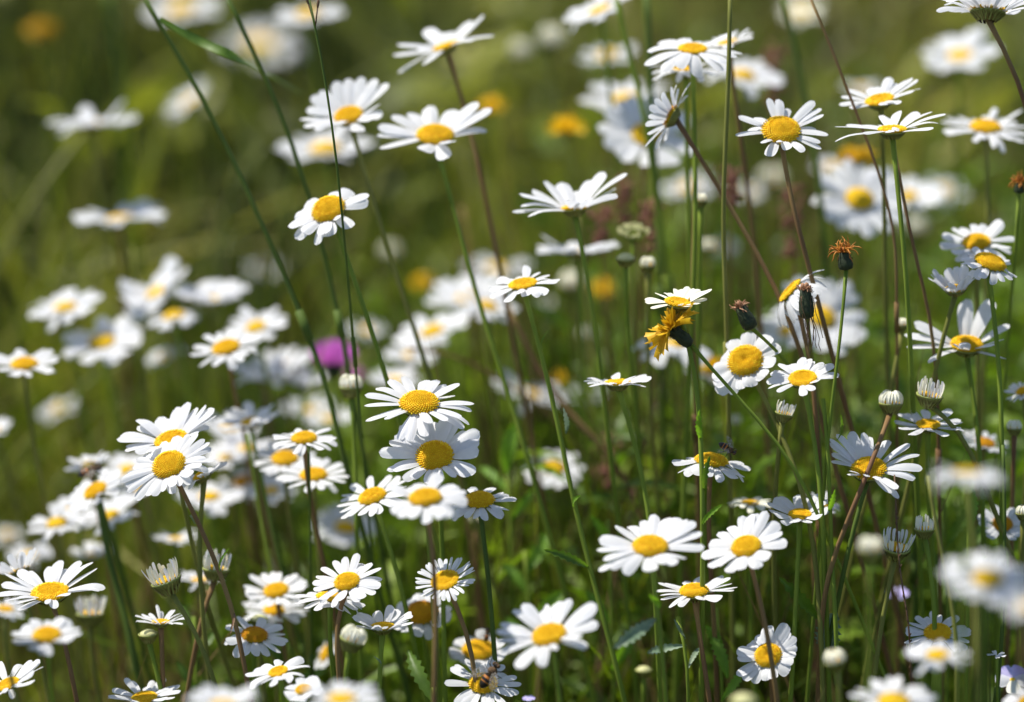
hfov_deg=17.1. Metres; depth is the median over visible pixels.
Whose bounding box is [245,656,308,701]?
daisy
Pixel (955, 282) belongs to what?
daisy
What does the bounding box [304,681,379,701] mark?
daisy
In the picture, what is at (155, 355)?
daisy
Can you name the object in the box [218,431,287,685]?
daisy
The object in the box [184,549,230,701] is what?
daisy bud
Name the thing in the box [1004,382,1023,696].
daisy
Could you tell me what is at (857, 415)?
undergrowth
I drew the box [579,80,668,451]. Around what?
daisy
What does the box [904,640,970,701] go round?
daisy
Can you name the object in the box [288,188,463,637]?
daisy
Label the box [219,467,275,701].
daisy
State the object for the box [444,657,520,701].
daisy
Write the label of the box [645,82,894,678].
daisy
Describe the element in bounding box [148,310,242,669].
daisy
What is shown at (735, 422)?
daisy bud
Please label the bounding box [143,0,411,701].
grass stalk
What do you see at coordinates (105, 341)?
daisy
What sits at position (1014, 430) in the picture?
daisy bud
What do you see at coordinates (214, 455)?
daisy
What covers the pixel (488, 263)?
daisy
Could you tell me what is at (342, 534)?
daisy
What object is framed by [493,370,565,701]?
daisy
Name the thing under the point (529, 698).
wild violet
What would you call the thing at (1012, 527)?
daisy
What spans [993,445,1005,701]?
grass stalk
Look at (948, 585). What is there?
grass stalk
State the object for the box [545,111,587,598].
hawkbit
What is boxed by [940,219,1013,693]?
daisy
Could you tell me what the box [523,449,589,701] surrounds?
daisy
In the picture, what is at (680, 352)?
daisy
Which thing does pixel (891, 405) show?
daisy bud
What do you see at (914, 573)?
grass stalk
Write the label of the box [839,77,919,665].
daisy
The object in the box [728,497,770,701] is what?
daisy
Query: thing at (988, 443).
daisy
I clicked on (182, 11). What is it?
daisy
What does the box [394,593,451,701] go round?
daisy
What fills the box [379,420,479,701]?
daisy
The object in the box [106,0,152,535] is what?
grass stalk
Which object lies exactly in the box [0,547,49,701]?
daisy
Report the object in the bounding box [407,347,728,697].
grass stalk
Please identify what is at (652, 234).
sorrel
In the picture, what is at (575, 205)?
daisy
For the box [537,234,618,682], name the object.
daisy
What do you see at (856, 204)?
daisy
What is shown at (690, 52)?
daisy
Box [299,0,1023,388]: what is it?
rusty stalks
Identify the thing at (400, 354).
daisy
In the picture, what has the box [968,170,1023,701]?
withered hawkbit
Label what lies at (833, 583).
grass stalk
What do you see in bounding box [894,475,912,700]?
grass stalk
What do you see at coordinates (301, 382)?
daisy
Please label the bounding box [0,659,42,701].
daisy
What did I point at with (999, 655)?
stitchwort
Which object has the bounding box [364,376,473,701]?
daisy
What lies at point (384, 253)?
daisy bud
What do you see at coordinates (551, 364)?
meadow stalks
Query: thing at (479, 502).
daisy
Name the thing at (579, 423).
grass stalk
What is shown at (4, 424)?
daisy
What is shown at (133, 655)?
grass stalk
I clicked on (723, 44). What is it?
daisy
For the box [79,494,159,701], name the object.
daisy
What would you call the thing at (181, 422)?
daisy
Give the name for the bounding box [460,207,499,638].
grass stalk
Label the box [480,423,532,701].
leafy stem
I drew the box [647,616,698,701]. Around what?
leafy stem
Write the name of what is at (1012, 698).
daisy
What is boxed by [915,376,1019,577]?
daisy bud
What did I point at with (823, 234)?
grass stalk
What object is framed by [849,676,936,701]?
daisy
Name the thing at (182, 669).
leafy stem
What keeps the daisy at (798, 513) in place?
on the ground at (569, 78)
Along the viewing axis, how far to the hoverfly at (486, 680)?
1.57 m
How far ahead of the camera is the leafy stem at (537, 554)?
1.74 m
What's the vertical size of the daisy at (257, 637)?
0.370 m
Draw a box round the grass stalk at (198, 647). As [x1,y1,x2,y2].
[183,590,207,701]
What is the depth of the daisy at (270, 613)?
1.70 m
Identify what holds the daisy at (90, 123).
on the ground at (569, 78)
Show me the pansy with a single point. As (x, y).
(1011, 678)
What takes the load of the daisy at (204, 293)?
on the ground at (569, 78)
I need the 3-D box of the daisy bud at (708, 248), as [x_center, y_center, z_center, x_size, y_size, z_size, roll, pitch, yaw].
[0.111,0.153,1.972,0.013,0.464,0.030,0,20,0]
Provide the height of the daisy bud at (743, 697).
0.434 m
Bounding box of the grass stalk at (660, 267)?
[643,0,672,686]
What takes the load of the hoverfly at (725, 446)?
on the daisy at (719, 463)
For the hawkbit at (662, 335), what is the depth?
1.60 m
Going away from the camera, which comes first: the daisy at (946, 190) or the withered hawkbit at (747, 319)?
the withered hawkbit at (747, 319)
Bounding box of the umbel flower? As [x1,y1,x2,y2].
[618,223,650,677]
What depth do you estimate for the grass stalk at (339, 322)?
1.70 m
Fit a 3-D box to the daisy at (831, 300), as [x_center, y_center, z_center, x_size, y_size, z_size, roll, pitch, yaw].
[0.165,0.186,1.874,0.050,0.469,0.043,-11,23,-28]
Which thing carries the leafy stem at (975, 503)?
on the ground at (569, 78)
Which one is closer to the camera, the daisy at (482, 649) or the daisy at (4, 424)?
the daisy at (482, 649)
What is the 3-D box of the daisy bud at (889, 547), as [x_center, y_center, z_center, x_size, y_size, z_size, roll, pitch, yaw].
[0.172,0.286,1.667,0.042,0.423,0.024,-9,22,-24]
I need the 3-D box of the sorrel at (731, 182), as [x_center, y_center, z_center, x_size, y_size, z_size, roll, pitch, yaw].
[0.113,0.149,1.880,0.014,0.534,0.043,0,20,0]
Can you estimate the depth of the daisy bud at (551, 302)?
2.08 m
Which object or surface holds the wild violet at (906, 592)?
on the ground at (569, 78)
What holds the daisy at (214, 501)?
on the ground at (569, 78)
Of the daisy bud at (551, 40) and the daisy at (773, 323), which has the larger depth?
the daisy bud at (551, 40)
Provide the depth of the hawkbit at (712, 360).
1.81 m
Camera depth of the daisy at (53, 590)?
1.61 m
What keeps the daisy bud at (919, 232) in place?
on the ground at (569, 78)
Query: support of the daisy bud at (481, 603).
on the ground at (569, 78)
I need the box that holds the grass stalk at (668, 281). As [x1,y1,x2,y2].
[614,0,720,694]
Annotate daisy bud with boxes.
[74,594,105,701]
[138,629,165,701]
[141,556,217,689]
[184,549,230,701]
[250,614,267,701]
[339,374,363,695]
[339,624,366,681]
[380,242,409,367]
[469,517,486,629]
[510,40,577,325]
[536,297,574,492]
[538,26,625,395]
[558,270,599,490]
[584,325,593,544]
[616,253,657,701]
[635,666,651,701]
[640,256,680,701]
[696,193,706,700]
[702,239,719,514]
[729,693,757,701]
[731,415,740,693]
[758,166,785,316]
[770,400,795,699]
[815,390,902,701]
[823,648,846,701]
[838,318,906,622]
[858,536,882,701]
[871,527,915,701]
[903,214,926,507]
[914,514,936,701]
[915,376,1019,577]
[1001,420,1021,701]
[1015,505,1023,664]
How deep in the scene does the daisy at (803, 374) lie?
1.60 m
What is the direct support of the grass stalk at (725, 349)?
on the ground at (569, 78)
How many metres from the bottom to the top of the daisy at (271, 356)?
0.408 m
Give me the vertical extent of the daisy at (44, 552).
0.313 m
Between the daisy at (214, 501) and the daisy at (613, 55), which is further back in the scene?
the daisy at (613, 55)
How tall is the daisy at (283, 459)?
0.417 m
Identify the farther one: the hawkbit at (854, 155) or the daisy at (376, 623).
the hawkbit at (854, 155)
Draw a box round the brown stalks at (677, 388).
[329,0,1021,701]
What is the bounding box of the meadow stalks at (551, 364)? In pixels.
[283,0,1023,701]
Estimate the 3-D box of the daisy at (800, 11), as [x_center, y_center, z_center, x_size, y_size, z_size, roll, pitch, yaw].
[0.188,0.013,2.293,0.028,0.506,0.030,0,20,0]
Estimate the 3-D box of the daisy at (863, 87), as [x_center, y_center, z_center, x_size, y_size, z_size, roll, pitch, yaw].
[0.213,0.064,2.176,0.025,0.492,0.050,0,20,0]
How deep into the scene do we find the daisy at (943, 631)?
1.61 m
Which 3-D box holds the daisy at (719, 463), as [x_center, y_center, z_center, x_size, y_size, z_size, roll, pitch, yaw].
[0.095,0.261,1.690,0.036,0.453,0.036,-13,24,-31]
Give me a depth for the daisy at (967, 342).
1.65 m
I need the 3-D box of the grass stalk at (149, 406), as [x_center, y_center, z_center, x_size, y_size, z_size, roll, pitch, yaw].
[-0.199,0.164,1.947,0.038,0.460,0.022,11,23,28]
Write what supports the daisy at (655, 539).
on the ground at (569, 78)
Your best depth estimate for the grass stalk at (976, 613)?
1.43 m
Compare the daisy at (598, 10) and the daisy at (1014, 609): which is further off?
the daisy at (598, 10)
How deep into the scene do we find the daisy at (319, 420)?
1.93 m
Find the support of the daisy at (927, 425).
on the ground at (569, 78)
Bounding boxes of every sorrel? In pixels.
[588,203,614,571]
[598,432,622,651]
[611,175,634,606]
[640,198,680,675]
[711,165,741,646]
[763,39,786,573]
[778,184,813,532]
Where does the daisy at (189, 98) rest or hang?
on the ground at (569, 78)
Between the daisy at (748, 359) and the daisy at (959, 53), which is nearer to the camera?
the daisy at (748, 359)
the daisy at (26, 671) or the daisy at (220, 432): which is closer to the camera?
the daisy at (26, 671)
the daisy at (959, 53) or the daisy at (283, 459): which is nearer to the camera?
the daisy at (283, 459)
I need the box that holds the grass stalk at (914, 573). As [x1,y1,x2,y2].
[905,308,917,678]
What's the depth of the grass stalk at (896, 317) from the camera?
1.65 m
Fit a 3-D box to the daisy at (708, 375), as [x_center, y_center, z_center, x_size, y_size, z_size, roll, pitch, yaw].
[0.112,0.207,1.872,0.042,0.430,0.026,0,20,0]
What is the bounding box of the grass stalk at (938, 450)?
[897,157,942,701]
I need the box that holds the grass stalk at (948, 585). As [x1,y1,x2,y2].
[926,475,958,701]
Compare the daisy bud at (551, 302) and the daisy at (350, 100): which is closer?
the daisy at (350, 100)
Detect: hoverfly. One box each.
[78,462,103,481]
[480,658,507,687]
[482,627,490,641]
[719,442,736,459]
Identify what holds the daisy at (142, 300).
on the ground at (569, 78)
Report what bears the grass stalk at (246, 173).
on the ground at (569, 78)
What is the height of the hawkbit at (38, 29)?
0.482 m
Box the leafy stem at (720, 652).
[705,608,741,701]
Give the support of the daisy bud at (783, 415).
on the ground at (569, 78)
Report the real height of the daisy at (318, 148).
0.503 m
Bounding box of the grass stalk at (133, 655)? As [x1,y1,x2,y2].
[96,502,144,690]
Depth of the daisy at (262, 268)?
2.27 m
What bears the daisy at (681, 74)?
on the ground at (569, 78)
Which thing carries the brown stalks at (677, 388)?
on the ground at (569, 78)
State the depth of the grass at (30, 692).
2.17 m
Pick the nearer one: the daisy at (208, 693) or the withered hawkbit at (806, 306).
the daisy at (208, 693)
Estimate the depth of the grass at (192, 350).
2.73 m
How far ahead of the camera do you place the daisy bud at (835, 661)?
1.49 m
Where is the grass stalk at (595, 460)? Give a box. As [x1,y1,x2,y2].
[578,216,609,697]
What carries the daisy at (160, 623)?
on the ground at (569, 78)
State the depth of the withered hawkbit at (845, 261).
1.60 m
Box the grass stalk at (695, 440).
[691,210,704,701]
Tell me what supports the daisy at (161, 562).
on the ground at (569, 78)
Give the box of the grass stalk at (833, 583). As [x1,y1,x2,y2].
[821,398,841,701]
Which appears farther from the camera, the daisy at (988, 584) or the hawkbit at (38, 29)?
the hawkbit at (38, 29)
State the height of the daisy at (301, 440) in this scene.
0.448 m
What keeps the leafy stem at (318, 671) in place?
on the ground at (569, 78)
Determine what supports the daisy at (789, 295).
on the ground at (569, 78)
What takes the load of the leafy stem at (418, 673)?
on the ground at (569, 78)
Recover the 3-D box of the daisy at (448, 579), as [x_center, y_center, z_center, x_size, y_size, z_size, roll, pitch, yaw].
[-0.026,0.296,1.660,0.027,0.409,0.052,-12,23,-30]
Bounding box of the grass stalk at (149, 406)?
[131,246,185,689]
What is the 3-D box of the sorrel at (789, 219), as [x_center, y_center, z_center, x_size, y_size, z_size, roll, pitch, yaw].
[0.163,0.154,1.895,0.042,0.515,0.014,0,20,0]
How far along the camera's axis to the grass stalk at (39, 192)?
2.08 m
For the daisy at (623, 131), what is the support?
on the ground at (569, 78)
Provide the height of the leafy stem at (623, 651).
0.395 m
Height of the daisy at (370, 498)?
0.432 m
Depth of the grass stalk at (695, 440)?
1.70 m
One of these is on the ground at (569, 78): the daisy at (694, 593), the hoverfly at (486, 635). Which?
the daisy at (694, 593)
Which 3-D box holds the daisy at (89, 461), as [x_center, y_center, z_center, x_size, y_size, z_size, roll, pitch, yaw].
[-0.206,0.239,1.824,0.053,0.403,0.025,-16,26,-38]
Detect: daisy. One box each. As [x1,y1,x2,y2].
[0,349,83,701]
[0,418,73,701]
[0,527,42,701]
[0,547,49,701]
[0,560,104,701]
[0,598,25,701]
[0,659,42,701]
[7,543,58,701]
[12,617,80,701]
[27,509,93,701]
[28,288,135,681]
[37,395,111,646]
[46,100,207,684]
[48,497,120,701]
[63,316,195,697]
[64,467,157,701]
[65,451,129,701]
[70,541,124,701]
[73,200,167,680]
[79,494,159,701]
[98,453,183,701]
[108,678,180,701]
[112,483,192,696]
[117,402,241,701]
[119,256,220,558]
[120,433,252,701]
[136,605,183,696]
[144,0,279,421]
[146,343,257,667]
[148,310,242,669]
[151,530,207,701]
[166,79,297,468]
[169,280,268,573]
[175,481,261,701]
[181,570,210,641]
[182,461,226,685]
[186,684,258,701]
[190,328,301,673]
[203,414,258,610]
[203,442,275,697]
[215,401,310,701]
[216,23,307,348]
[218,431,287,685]
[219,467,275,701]
[221,306,323,699]
[224,616,287,701]
[235,357,308,657]
[242,597,308,701]
[243,572,308,701]
[244,474,297,632]
[245,258,298,427]
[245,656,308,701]
[252,347,333,624]
[253,441,316,701]
[272,428,344,679]
[274,4,386,557]
[274,124,415,690]
[275,456,348,680]
[278,361,336,679]
[280,394,369,677]
[284,676,320,701]
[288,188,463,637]
[294,591,364,692]
[300,76,528,701]
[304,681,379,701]
[305,408,376,697]
[312,553,381,684]
[314,633,356,700]
[318,504,380,695]
[337,475,428,701]
[345,319,398,595]
[352,605,412,701]
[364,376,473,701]
[368,365,457,693]
[376,102,596,701]
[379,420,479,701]
[381,344,465,616]
[387,472,467,701]
[393,15,576,700]
[393,310,489,636]
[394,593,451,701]
[415,557,479,701]
[425,271,511,613]
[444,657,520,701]
[449,629,505,701]
[453,487,515,701]
[458,284,526,602]
[463,255,532,377]
[489,265,626,701]
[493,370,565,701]
[496,599,597,701]
[512,172,639,701]
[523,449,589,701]
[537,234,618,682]
[563,0,635,625]
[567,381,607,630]
[579,44,635,494]
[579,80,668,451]
[583,373,662,701]
[597,94,692,606]
[597,514,703,701]
[632,338,711,694]
[644,34,741,701]
[644,286,722,701]
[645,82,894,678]
[650,62,721,701]
[657,575,736,701]
[661,171,714,307]
[672,452,750,701]
[685,365,728,701]
[701,511,787,701]
[706,57,783,574]
[710,28,791,623]
[712,332,840,701]
[715,237,746,478]
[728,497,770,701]
[729,182,763,399]
[735,98,915,685]
[736,623,796,701]
[751,315,811,574]
[766,357,843,701]
[767,494,833,701]
[772,276,866,701]
[777,270,828,701]
[780,0,823,265]
[811,157,845,520]
[811,157,905,641]
[811,491,839,667]
[814,431,922,701]
[835,111,945,687]
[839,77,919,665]
[841,82,877,401]
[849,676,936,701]
[857,264,974,701]
[890,176,945,692]
[894,409,963,615]
[904,611,970,653]
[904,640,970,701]
[905,299,1009,701]
[921,26,1000,520]
[928,177,968,494]
[932,463,1003,701]
[936,0,1023,106]
[939,551,1023,701]
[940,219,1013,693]
[941,108,1023,691]
[960,247,1016,685]
[963,430,1007,701]
[977,505,1019,692]
[1003,687,1021,701]
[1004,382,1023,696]
[1004,587,1023,701]
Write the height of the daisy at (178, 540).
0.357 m
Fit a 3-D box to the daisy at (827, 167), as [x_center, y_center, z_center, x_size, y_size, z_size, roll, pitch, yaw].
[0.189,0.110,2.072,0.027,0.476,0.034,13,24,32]
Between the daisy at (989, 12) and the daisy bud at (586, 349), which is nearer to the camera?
the daisy at (989, 12)
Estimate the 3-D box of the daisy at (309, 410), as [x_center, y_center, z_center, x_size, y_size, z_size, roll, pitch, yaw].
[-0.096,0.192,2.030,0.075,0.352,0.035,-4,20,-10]
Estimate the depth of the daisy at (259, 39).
2.53 m
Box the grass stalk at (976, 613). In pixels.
[969,489,979,701]
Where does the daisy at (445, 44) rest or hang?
on the ground at (569, 78)
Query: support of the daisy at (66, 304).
on the ground at (569, 78)
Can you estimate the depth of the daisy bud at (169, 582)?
1.60 m
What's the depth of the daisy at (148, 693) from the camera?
1.62 m
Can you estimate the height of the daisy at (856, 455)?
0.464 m
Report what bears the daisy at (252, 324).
on the ground at (569, 78)
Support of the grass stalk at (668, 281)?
on the ground at (569, 78)
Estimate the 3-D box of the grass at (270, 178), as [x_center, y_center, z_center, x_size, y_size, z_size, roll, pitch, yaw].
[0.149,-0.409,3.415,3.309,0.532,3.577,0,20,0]
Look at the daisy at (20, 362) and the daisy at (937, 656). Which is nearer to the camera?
the daisy at (937, 656)
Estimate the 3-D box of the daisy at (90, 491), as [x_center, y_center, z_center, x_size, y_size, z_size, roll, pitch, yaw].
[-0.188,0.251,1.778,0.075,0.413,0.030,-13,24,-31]
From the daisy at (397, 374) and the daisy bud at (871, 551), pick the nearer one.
the daisy bud at (871, 551)
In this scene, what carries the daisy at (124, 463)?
on the ground at (569, 78)
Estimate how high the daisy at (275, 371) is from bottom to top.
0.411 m
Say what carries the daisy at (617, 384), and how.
on the ground at (569, 78)
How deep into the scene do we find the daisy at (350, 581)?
1.60 m
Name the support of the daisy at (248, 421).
on the ground at (569, 78)
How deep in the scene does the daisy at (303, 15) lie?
2.02 m
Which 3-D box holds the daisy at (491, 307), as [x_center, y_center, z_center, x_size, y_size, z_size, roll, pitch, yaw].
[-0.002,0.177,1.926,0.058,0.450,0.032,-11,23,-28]
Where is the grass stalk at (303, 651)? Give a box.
[251,434,319,700]
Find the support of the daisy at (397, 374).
on the ground at (569, 78)
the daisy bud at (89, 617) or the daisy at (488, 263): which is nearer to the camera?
the daisy bud at (89, 617)
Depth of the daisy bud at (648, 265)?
1.72 m
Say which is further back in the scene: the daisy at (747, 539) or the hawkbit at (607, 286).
the hawkbit at (607, 286)
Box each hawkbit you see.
[21,20,83,513]
[410,273,442,482]
[478,94,526,435]
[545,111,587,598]
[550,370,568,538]
[591,277,622,507]
[644,297,886,686]
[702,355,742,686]
[729,300,822,599]
[796,283,826,701]
[805,235,862,701]
[836,142,878,604]
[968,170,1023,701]
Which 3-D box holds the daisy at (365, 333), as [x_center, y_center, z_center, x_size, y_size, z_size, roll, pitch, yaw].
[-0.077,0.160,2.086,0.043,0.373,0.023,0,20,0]
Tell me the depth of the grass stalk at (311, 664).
1.67 m
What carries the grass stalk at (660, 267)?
on the ground at (569, 78)
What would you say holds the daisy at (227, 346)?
on the ground at (569, 78)
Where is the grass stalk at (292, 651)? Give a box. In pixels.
[245,434,299,677]
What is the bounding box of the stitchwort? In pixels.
[989,650,1005,701]
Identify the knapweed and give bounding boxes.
[309,338,364,677]
[343,366,373,650]
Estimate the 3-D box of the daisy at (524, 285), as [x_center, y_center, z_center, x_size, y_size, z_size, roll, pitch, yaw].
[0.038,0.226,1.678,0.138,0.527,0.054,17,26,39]
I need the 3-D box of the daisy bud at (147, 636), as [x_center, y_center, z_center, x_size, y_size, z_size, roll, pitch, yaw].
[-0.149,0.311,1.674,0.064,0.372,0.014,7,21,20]
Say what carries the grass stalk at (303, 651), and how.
on the ground at (569, 78)
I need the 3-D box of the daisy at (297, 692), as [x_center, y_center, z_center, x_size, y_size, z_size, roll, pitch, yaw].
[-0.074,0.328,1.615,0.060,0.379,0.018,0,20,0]
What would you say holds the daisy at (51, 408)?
on the ground at (569, 78)
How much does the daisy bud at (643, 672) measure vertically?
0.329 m
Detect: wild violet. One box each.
[522,695,534,701]
[889,587,908,673]
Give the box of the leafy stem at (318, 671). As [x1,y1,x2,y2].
[267,636,325,701]
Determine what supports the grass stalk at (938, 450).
on the ground at (569, 78)
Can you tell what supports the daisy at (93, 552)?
on the ground at (569, 78)
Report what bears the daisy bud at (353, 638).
on the ground at (569, 78)
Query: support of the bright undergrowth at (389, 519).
on the ground at (569, 78)
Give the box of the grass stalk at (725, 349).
[721,0,735,696]
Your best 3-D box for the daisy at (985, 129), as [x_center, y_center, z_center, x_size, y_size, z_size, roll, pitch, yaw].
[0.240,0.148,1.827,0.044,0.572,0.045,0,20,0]
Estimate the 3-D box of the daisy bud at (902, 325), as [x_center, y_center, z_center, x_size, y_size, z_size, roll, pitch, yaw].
[0.160,0.218,1.746,0.067,0.496,0.016,0,20,0]
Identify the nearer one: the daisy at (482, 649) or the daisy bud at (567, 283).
the daisy at (482, 649)
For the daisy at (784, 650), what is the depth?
1.60 m
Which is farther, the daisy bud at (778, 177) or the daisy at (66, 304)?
the daisy bud at (778, 177)
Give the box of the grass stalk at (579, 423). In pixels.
[508,303,762,700]
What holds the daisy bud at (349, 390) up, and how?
on the ground at (569, 78)
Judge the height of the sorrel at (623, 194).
0.508 m
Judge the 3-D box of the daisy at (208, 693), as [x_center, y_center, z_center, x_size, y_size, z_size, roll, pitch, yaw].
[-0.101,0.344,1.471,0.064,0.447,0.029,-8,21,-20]
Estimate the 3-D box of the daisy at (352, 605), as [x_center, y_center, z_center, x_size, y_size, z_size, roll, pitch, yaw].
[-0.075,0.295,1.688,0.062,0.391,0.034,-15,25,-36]
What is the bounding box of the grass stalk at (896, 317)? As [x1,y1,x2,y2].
[810,0,898,676]
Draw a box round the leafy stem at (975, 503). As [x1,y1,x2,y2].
[952,490,978,701]
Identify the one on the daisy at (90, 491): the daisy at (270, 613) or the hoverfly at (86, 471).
the hoverfly at (86, 471)
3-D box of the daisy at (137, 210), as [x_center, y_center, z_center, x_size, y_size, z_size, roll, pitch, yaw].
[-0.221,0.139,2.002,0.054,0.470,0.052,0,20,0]
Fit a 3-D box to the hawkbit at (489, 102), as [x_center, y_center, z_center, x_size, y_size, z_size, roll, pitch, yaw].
[0.005,0.087,2.084,0.056,0.510,0.016,-11,23,-28]
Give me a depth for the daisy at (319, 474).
1.69 m
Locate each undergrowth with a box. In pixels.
[129,23,1023,701]
[239,195,1023,701]
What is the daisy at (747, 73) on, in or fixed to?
on the ground at (569, 78)
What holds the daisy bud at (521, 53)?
on the ground at (569, 78)
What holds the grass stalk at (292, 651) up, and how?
on the ground at (569, 78)
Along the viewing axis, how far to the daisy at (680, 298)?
1.60 m
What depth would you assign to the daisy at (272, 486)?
1.82 m
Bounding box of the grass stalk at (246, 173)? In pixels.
[183,143,266,577]
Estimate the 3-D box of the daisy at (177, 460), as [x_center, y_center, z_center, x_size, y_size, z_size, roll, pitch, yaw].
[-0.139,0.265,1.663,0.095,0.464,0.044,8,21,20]
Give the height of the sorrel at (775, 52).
0.566 m
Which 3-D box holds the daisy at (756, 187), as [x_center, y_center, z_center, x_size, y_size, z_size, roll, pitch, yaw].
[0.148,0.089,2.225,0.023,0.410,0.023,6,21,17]
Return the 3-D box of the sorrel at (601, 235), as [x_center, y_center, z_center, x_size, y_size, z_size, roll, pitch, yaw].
[0.050,0.159,1.896,0.015,0.504,0.020,10,22,26]
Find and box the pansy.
[995,665,1022,694]
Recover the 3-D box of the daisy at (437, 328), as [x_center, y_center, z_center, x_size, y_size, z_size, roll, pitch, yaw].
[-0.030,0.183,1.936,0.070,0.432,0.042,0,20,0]
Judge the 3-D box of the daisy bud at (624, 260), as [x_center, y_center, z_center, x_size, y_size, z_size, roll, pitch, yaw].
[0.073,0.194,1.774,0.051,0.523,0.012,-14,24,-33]
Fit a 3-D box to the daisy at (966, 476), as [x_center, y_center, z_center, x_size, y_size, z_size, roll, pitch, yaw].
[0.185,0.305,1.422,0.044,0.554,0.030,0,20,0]
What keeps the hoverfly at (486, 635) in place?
on the daisy at (482, 649)
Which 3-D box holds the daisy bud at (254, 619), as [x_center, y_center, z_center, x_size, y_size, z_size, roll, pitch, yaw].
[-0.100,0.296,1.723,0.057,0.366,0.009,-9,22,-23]
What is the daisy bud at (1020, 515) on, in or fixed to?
on the ground at (569, 78)
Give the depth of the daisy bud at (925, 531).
1.60 m
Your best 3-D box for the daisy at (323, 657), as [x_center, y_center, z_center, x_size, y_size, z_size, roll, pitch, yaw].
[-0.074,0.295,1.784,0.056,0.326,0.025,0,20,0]
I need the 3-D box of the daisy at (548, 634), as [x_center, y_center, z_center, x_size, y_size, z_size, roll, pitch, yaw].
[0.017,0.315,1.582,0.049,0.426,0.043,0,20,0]
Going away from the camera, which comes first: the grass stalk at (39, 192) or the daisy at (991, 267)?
the daisy at (991, 267)
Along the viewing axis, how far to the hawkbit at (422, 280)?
2.06 m
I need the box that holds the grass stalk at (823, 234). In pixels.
[781,0,853,636]
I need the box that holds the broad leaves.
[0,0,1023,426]
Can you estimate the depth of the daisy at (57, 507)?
1.80 m
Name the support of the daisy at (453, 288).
on the ground at (569, 78)
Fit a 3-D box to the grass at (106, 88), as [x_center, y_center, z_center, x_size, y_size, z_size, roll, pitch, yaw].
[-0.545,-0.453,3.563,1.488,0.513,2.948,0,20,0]
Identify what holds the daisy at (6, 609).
on the ground at (569, 78)
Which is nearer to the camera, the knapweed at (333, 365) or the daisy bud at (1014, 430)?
the daisy bud at (1014, 430)
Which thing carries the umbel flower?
on the ground at (569, 78)
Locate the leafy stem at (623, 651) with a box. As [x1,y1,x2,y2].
[585,515,634,701]
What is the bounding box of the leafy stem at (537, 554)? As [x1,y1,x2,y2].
[502,532,562,701]
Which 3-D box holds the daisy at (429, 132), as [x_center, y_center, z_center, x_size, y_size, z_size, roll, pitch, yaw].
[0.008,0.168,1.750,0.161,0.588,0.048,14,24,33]
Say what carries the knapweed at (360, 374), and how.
on the ground at (569, 78)
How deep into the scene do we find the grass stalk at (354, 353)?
1.63 m
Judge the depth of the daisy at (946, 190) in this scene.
2.16 m
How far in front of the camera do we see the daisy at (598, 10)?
1.83 m
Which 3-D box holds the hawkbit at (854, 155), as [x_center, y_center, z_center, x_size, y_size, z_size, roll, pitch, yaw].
[0.192,0.134,1.935,0.036,0.524,0.024,-8,22,-21]
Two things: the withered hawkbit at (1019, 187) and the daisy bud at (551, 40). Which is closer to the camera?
the withered hawkbit at (1019, 187)
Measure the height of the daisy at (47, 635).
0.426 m
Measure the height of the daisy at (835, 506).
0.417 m
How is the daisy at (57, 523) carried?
on the ground at (569, 78)
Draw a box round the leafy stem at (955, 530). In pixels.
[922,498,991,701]
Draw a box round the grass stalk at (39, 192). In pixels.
[0,130,85,268]
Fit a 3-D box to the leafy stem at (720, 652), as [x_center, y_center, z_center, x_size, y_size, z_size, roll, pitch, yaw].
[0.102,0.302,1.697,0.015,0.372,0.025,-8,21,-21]
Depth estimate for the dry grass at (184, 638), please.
2.06 m
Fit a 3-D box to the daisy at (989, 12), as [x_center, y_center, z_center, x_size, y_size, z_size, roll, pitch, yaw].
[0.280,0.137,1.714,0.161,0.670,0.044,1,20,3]
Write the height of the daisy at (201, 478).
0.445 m
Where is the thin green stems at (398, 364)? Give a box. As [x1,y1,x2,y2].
[0,26,1023,701]
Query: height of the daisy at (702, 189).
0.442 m
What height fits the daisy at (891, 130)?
0.603 m
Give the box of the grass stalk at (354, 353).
[306,0,385,701]
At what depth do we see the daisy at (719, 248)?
2.08 m
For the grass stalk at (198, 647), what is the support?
on the ground at (569, 78)
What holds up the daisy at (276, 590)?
on the ground at (569, 78)
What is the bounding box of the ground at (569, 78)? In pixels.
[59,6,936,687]
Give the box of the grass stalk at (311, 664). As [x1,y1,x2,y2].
[307,445,313,701]
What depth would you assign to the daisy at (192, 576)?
1.72 m
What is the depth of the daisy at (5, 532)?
2.03 m
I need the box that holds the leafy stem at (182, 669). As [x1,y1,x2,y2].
[176,606,213,698]
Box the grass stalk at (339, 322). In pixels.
[226,0,412,701]
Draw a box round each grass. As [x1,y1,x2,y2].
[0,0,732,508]
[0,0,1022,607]
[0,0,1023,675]
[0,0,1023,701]
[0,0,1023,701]
[0,202,1023,701]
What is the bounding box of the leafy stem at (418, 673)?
[406,650,431,701]
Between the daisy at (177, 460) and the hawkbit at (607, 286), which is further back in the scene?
the hawkbit at (607, 286)
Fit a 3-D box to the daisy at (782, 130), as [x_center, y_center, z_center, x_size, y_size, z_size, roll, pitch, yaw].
[0.173,0.173,1.710,0.136,0.605,0.038,6,21,16]

